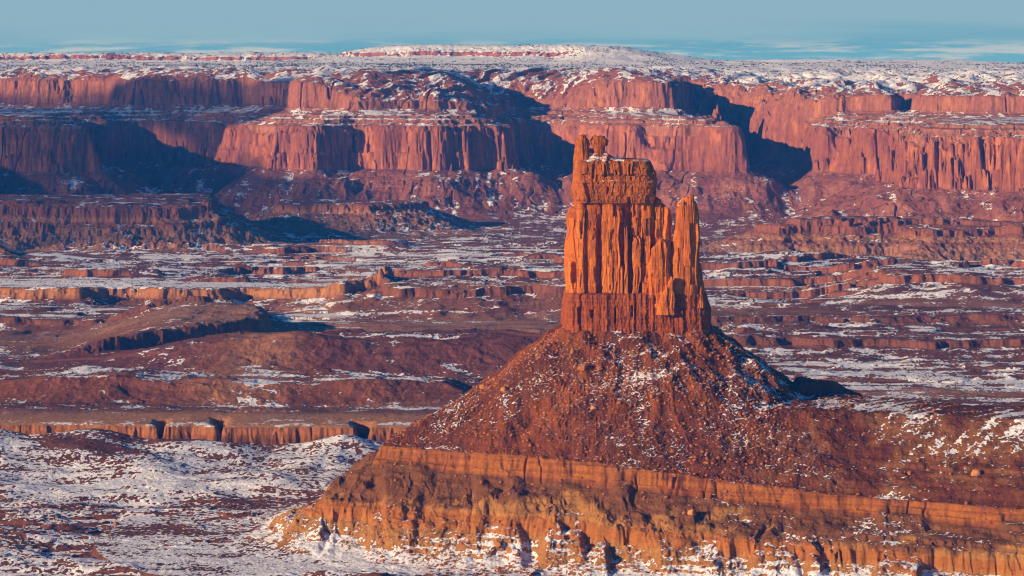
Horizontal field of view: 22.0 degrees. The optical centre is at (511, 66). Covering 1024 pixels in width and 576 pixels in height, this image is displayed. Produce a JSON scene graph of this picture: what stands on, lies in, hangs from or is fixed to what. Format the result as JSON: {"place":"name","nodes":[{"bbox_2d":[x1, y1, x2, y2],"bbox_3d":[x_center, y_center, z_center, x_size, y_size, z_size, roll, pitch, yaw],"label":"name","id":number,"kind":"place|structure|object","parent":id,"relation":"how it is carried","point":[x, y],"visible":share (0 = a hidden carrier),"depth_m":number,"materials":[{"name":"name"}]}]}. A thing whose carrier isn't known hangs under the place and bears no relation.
{"place":"outdoors","nodes":[
{"label":"outdoors","id":0,"kind":"place"},
{"bbox_2d":[0,418,403,444],"bbox_3d":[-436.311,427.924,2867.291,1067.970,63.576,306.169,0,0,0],"label":"cliff","id":1,"kind":"structure","parent":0,"point":[222,432],"depth_m":2938.31,"materials":[{"name":"orange stone"}]},
{"bbox_2d":[0,265,410,305],"bbox_3d":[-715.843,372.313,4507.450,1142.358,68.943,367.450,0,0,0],"label":"rock ledge","id":2,"kind":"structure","parent":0,"point":[113,293],"depth_m":4400.73,"materials":[{"name":"brown stone"}]},
{"bbox_2d":[0,365,472,406],"bbox_3d":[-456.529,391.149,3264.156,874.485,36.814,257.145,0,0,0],"label":"ridge terrain","id":3,"kind":"structure","parent":0,"point":[222,387],"depth_m":3188.18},
{"bbox_2d":[27,328,541,376],"bbox_3d":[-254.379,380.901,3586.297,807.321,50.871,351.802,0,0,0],"label":"ridge terrain","id":4,"kind":"structure","parent":0,"point":[165,352],"depth_m":3508.61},
{"bbox_2d":[0,44,669,62],"bbox_3d":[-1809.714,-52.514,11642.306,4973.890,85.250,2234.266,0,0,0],"label":"mesa","id":5,"kind":"structure","parent":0,"point":[419,52],"depth_m":10883.61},
{"bbox_2d":[0,53,1023,238],"bbox_3d":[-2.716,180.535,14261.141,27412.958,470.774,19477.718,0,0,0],"label":"cliffs","id":6,"kind":"structure","parent":0,"point":[496,143],"depth_m":7147.40,"materials":[{"name":"red stone"}]},
{"bbox_2d":[0,44,1023,165],"bbox_3d":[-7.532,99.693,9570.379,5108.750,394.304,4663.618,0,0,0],"label":"juniper foliage","id":7,"kind":"object","parent":6,"relation":"on","point":[389,67],"visible":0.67,"depth_m":9777.22,"materials":[{"name":"green plant"}]},
{"bbox_2d":[0,220,1023,575],"bbox_3d":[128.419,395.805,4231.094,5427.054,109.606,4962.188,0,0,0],"label":"ground","id":8,"kind":"structure","parent":0,"point":[128,496],"depth_m":3709.19,"materials":[{"name":"white snow"}]},
{"bbox_2d":[0,193,307,253],"bbox_3d":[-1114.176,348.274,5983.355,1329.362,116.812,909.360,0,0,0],"label":"mesa","id":9,"kind":"structure","parent":8,"relation":"on","point":[172,223],"depth_m":5742.06,"materials":[{"name":"brown stone"}]},
{"bbox_2d":[0,436,481,575],"bbox_3d":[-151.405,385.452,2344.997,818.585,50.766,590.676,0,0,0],"label":"rubble","id":10,"kind":"object","parent":8,"relation":"on","point":[165,508],"visible":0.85,"depth_m":2341.45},
{"bbox_2d":[245,199,489,238],"bbox_3d":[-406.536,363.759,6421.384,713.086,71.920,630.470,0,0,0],"label":"mesa","id":11,"kind":"structure","parent":8,"relation":"on","point":[332,218],"depth_m":6297.67,"materials":[{"name":"brown stone"}]},
{"bbox_2d":[0,252,1023,424],"bbox_3d":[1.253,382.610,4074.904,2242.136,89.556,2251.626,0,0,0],"label":"undergrowth","id":12,"kind":"object","parent":8,"relation":"on","point":[139,318],"visible":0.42,"depth_m":3724.90,"materials":[{"name":"green plant"}]},
{"bbox_2d":[700,216,1023,260],"bbox_3d":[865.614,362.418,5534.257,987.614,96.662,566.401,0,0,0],"label":"mesa","id":13,"kind":"structure","parent":8,"relation":"on","point":[950,238],"depth_m":5432.08,"materials":[{"name":"brown stone"}]},
{"bbox_2d":[0,0,1023,62],"label":"sky","id":14,"kind":"structure","parent":0,"point":[972,30],"materials":[{"name":"blue"}]},
{"bbox_2d":[247,324,1023,575],"bbox_3d":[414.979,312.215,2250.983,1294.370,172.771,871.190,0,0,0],"label":"hill","id":15,"kind":"structure","parent":0,"point":[981,533],"depth_m":2146.27,"materials":[{"name":"brown stone"}]},
{"bbox_2d":[493,541,500,547],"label":"boulder","id":16,"kind":"object","parent":15,"relation":"on","point":[497,544],"visible":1,"depth_m":2109.86,"materials":[{"name":"orange stone"}]},
{"bbox_2d":[578,363,587,370],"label":"boulder","id":17,"kind":"object","parent":15,"relation":"on","point":[583,367],"visible":1,"depth_m":2241.41,"materials":[{"name":"orange stone"}]},
{"bbox_2d":[560,134,711,335],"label":"rock tower","id":18,"kind":"structure","parent":15,"relation":"on","point":[630,267],"depth_m":2294.48,"materials":[{"name":"stone"}]},
{"bbox_2d":[687,509,695,515],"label":"boulder","id":19,"kind":"object","parent":15,"relation":"on","point":[691,512],"visible":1,"depth_m":2093.41,"materials":[{"name":"orange stone"}]},
{"bbox_2d":[363,328,1023,575],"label":"rubble","id":20,"kind":"object","parent":15,"relation":"on","point":[623,425],"visible":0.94,"depth_m":2204.27,"materials":[{"name":"brown stone"}]},
{"bbox_2d":[971,469,980,475],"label":"boulder","id":21,"kind":"object","parent":15,"relation":"on","point":[976,472],"visible":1,"depth_m":2085.29,"materials":[{"name":"orange stone"}]}
]}

